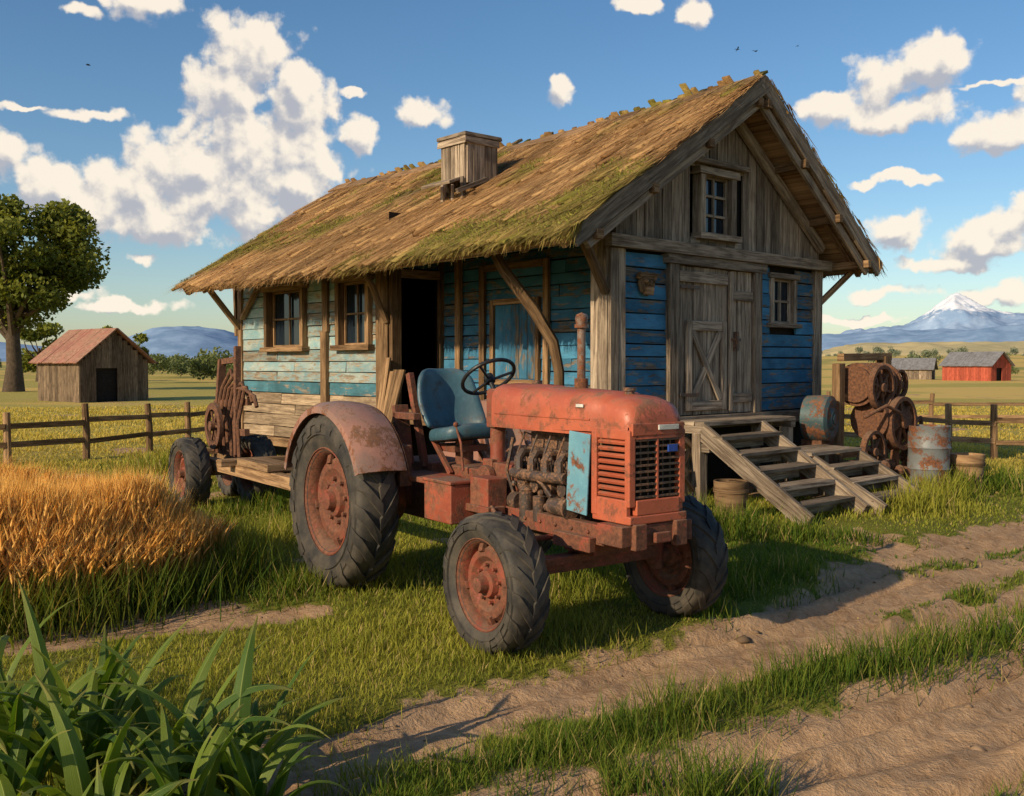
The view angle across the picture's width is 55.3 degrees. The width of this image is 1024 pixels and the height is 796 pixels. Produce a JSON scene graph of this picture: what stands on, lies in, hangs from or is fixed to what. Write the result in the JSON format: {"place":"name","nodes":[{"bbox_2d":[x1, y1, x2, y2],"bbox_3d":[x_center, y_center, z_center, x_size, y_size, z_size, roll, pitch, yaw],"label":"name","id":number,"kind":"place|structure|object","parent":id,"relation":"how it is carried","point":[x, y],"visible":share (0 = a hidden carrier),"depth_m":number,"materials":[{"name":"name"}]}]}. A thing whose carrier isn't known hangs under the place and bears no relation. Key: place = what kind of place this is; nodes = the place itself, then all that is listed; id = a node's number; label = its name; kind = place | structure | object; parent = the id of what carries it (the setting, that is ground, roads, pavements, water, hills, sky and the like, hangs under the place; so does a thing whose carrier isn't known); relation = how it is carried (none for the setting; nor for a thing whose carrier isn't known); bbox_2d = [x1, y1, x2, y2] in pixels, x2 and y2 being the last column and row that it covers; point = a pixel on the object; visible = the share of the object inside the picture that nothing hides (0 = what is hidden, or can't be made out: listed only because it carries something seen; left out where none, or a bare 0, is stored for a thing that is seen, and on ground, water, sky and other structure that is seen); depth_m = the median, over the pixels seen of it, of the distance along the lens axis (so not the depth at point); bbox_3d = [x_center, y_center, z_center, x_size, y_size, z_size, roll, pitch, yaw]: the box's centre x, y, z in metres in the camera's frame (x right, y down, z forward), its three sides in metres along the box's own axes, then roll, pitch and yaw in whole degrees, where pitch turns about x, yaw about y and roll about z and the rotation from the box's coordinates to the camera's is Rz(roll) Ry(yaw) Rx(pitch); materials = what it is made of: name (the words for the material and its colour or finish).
{"place":"outdoors","nodes":[
{"label":"outdoors","id":0,"kind":"place"},
{"bbox_2d":[28,328,156,402],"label":"barn","id":1,"kind":"structure","parent":0,"point":[91,365],"depth_m":44.33,"materials":[{"name":"brown wood"}]},
{"bbox_2d":[0,499,293,655],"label":"field edge grass","id":2,"kind":"structure","parent":0,"point":[226,568],"depth_m":6.55,"materials":[{"name":"green plant"}]},
{"bbox_2d":[0,354,1023,795],"bbox_3d":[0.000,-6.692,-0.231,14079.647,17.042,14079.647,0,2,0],"label":"ground","id":3,"kind":"structure","parent":0,"point":[886,742],"depth_m":5.49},
{"bbox_2d":[0,577,79,706],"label":"corn plant","id":4,"kind":"object","parent":3,"relation":"on","point":[12,668],"visible":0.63,"depth_m":4.36,"materials":[{"name":"green plant"}]},
{"bbox_2d":[20,321,64,381],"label":"tree","id":5,"kind":"object","parent":3,"relation":"on","point":[45,330],"visible":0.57,"depth_m":94.37,"materials":[{"name":"green plant"}]},
{"bbox_2d":[0,767,102,795],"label":"corn plant","id":6,"kind":"object","parent":3,"relation":"on","point":[6,788],"visible":0.81,"depth_m":3.30,"materials":[{"name":"green plant"}]},
{"bbox_2d":[0,193,110,391],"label":"oak tree","id":7,"kind":"object","parent":3,"relation":"on","point":[64,261],"visible":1,"depth_m":58.82,"materials":[{"name":"green plant"}]},
{"bbox_2d":[0,660,131,795],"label":"corn plant","id":8,"kind":"object","parent":3,"relation":"on","point":[18,754],"visible":0.72,"depth_m":3.56,"materials":[{"name":"green plant"}]},
{"bbox_2d":[0,661,136,764],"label":"corn plant","id":9,"kind":"object","parent":3,"relation":"on","point":[22,690],"visible":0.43,"depth_m":3.82,"materials":[{"name":"green plant"}]},
{"bbox_2d":[0,656,148,783],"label":"corn plant","id":10,"kind":"object","parent":3,"relation":"on","point":[15,720],"visible":0.38,"depth_m":3.75,"materials":[{"name":"green plant"}]},
{"bbox_2d":[0,673,174,795],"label":"corn plant","id":11,"kind":"object","parent":3,"relation":"on","point":[68,750],"visible":0.84,"depth_m":3.39,"materials":[{"name":"green plant"}]},
{"bbox_2d":[0,579,192,790],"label":"corn plant","id":12,"kind":"object","parent":3,"relation":"on","point":[42,664],"visible":0.53,"depth_m":3.83,"materials":[{"name":"green plant"}]},
{"bbox_2d":[18,624,189,743],"bbox_3d":[-1.821,1.264,4.260,0.706,0.610,0.990,0,2,0],"label":"corn plant","id":13,"kind":"object","parent":3,"relation":"on","point":[111,666],"visible":0.21,"depth_m":4.15,"materials":[{"name":"green plant"}]},
{"bbox_2d":[0,402,213,465],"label":"wooden fence","id":14,"kind":"object","parent":3,"relation":"on","point":[7,445],"visible":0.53,"depth_m":17.40,"materials":[{"name":"brown wood"}]},
{"bbox_2d":[16,745,198,795],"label":"corn plant","id":15,"kind":"object","parent":3,"relation":"on","point":[160,791],"visible":0.97,"depth_m":3.20,"materials":[{"name":"green plant"}]},
{"bbox_2d":[0,451,237,627],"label":"wheat crop","id":16,"kind":"object","parent":3,"relation":"on","point":[46,519],"visible":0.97,"depth_m":6.79,"materials":[{"name":"plant"}]},
{"bbox_2d":[102,325,148,354],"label":"tree","id":17,"kind":"object","parent":3,"relation":"on","point":[141,338],"visible":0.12,"depth_m":85.69,"materials":[{"name":"green plant"}]},
{"bbox_2d":[0,618,298,791],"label":"corn plant","id":18,"kind":"object","parent":3,"relation":"on","point":[191,710],"visible":0.54,"depth_m":3.87,"materials":[{"name":"green plant"}]},
{"bbox_2d":[90,704,250,795],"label":"corn plant","id":19,"kind":"object","parent":3,"relation":"on","point":[206,766],"visible":0.94,"depth_m":3.45,"materials":[{"name":"green plant"}]},
{"bbox_2d":[101,615,347,795],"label":"corn plant","id":20,"kind":"object","parent":3,"relation":"on","point":[243,681],"visible":0.59,"depth_m":3.77,"materials":[{"name":"green plant"}]},
{"bbox_2d":[168,346,291,508],"bbox_3d":[-2.619,0.380,10.499,1.086,1.923,5.275,-1,2,-35],"label":"farm trailer","id":21,"kind":"object","parent":3,"relation":"on","point":[238,461],"visible":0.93,"depth_m":11.53,"materials":[{"name":"wood"}]},
{"bbox_2d":[147,716,352,795],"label":"corn plant","id":22,"kind":"object","parent":3,"relation":"on","point":[253,776],"visible":0.9,"depth_m":3.65,"materials":[{"name":"green plant"}]},
{"bbox_2d":[284,312,728,655],"bbox_3d":[-0.107,0.443,7.046,1.888,2.033,3.436,-1,2,-35],"label":"farm tractor","id":23,"kind":"object","parent":3,"relation":"on","point":[513,481],"visible":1,"depth_m":6.36,"materials":[{"name":"metal"}]},
{"bbox_2d":[0,404,1023,795],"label":"grass","id":24,"kind":"structure","parent":3,"relation":"on","point":[346,636],"depth_m":6.17,"materials":[{"name":"green plant"}]},
{"bbox_2d":[0,346,1023,379],"bbox_3d":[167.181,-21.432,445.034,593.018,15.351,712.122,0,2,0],"label":"distant trees","id":25,"kind":"object","parent":3,"relation":"on","point":[204,364],"visible":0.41,"depth_m":120.33,"materials":[{"name":"green plant"}]},
{"bbox_2d":[4,448,1023,795],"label":"tall grass","id":26,"kind":"structure","parent":3,"relation":"on","point":[936,488],"depth_m":5.42,"materials":[{"name":"green plant"}]},
{"bbox_2d":[164,70,930,524],"bbox_3d":[0.187,-1.453,14.885,7.008,5.393,11.344,-2,3,-42],"label":"farmhouse","id":27,"kind":"object","parent":3,"relation":"on","point":[688,250],"visible":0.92,"depth_m":12.77,"materials":[{"name":"wood"}]},
{"bbox_2d":[259,273,375,351],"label":"side window frames","id":28,"kind":"structure","parent":27,"relation":"in","point":[340,287],"depth_m":15.81,"materials":[{"name":"brown wood"}]},
{"bbox_2d":[276,180,786,344],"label":"windows","id":29,"kind":"structure","parent":27,"relation":"in","point":[282,300],"depth_m":15.01,"materials":[{"name":"blue"}]},
{"bbox_2d":[690,156,802,328],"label":"gable window frames","id":30,"kind":"structure","parent":27,"relation":"in","point":[701,173],"depth_m":12.33,"materials":[{"name":"grey wood"}]},
{"bbox_2d":[184,535,1023,794],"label":"stones","id":31,"kind":"object","parent":3,"relation":"on","point":[743,639],"visible":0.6,"depth_m":6.07,"materials":[{"name":"stone"}]},
{"bbox_2d":[685,437,696,498],"bbox_3d":[1.927,0.854,11.198,0.211,0.842,0.839,2,3,43],"label":"old cart wheel","id":32,"kind":"object","parent":3,"relation":"on","point":[688,445],"visible":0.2,"depth_m":11.31,"materials":[{"name":"brown wood"}]},
{"bbox_2d":[713,479,748,518],"bbox_3d":[2.392,1.112,10.683,0.392,0.420,0.392,-2,3,-42],"label":"wooden bucket","id":33,"kind":"object","parent":3,"relation":"on","point":[728,490],"visible":0.62,"depth_m":10.53,"materials":[{"name":"brown wood"}]},
{"bbox_2d":[800,395,838,493],"bbox_3d":[4.038,0.603,12.826,0.645,1.288,0.438,-2,3,-42],"label":"round metal tank","id":34,"kind":"object","parent":3,"relation":"on","point":[819,419],"visible":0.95,"depth_m":12.64,"materials":[{"name":"blue metal"}]},
{"bbox_2d":[832,353,922,483],"bbox_3d":[5.004,0.310,13.257,1.757,1.856,0.758,-2,3,-42],"label":"rusty farm machine","id":35,"kind":"object","parent":3,"relation":"on","point":[884,413],"visible":0.69,"depth_m":12.96,"materials":[{"name":"brown metal"}]},
{"bbox_2d":[892,358,937,379],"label":"grey shed","id":36,"kind":"structure","parent":3,"relation":"on","point":[919,368],"depth_m":107.67,"materials":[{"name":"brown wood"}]},
{"bbox_2d":[826,391,1023,423],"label":"wooden fence","id":37,"kind":"object","parent":3,"relation":"on","point":[931,403],"visible":0.28,"depth_m":25.42,"materials":[{"name":"brown wood"}]},
{"bbox_2d":[906,424,950,485],"bbox_3d":[5.583,0.793,13.105,0.556,0.850,0.556,0,2,0],"label":"steel drum","id":38,"kind":"object","parent":3,"relation":"on","point":[929,448],"visible":0.8,"depth_m":12.88,"materials":[{"name":"silver metal"}]},
{"bbox_2d":[844,404,1023,459],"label":"wooden fence","id":39,"kind":"object","parent":3,"relation":"on","point":[993,441],"visible":0.34,"depth_m":17.36,"materials":[{"name":"brown wood"}]},
{"bbox_2d":[950,452,985,488],"bbox_3d":[6.142,0.994,13.206,0.462,0.480,0.462,0,2,0],"label":"wooden tub","id":40,"kind":"object","parent":3,"relation":"on","point":[977,461],"visible":0.5,"depth_m":13.02,"materials":[{"name":"brown wood"}]},
{"bbox_2d":[0,324,1023,361],"bbox_3d":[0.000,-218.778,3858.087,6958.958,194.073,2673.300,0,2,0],"label":"mountain range","id":41,"kind":"structure","parent":0,"point":[191,341],"depth_m":3529.65,"materials":[{"name":"blue stone"}]},
{"bbox_2d":[0,0,1023,346],"label":"sky","id":42,"kind":"structure","parent":0,"point":[192,128],"materials":[{"name":"blue"}]},
{"bbox_2d":[822,341,1023,355],"bbox_3d":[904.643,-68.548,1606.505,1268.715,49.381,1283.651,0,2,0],"label":"foothills","id":43,"kind":"structure","parent":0,"point":[907,348],"depth_m":1475.15,"materials":[{"name":"beige"}]},
{"bbox_2d":[841,293,1023,333],"bbox_3d":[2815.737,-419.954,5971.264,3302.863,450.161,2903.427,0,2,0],"label":"snowy mountain","id":44,"kind":"structure","parent":0,"point":[959,311],"depth_m":5609.71,"materials":[{"name":"white snow"}]},
{"bbox_2d":[938,351,1014,380],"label":"red barn","id":45,"kind":"structure","parent":0,"point":[979,366],"depth_m":99.65,"materials":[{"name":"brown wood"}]}
]}

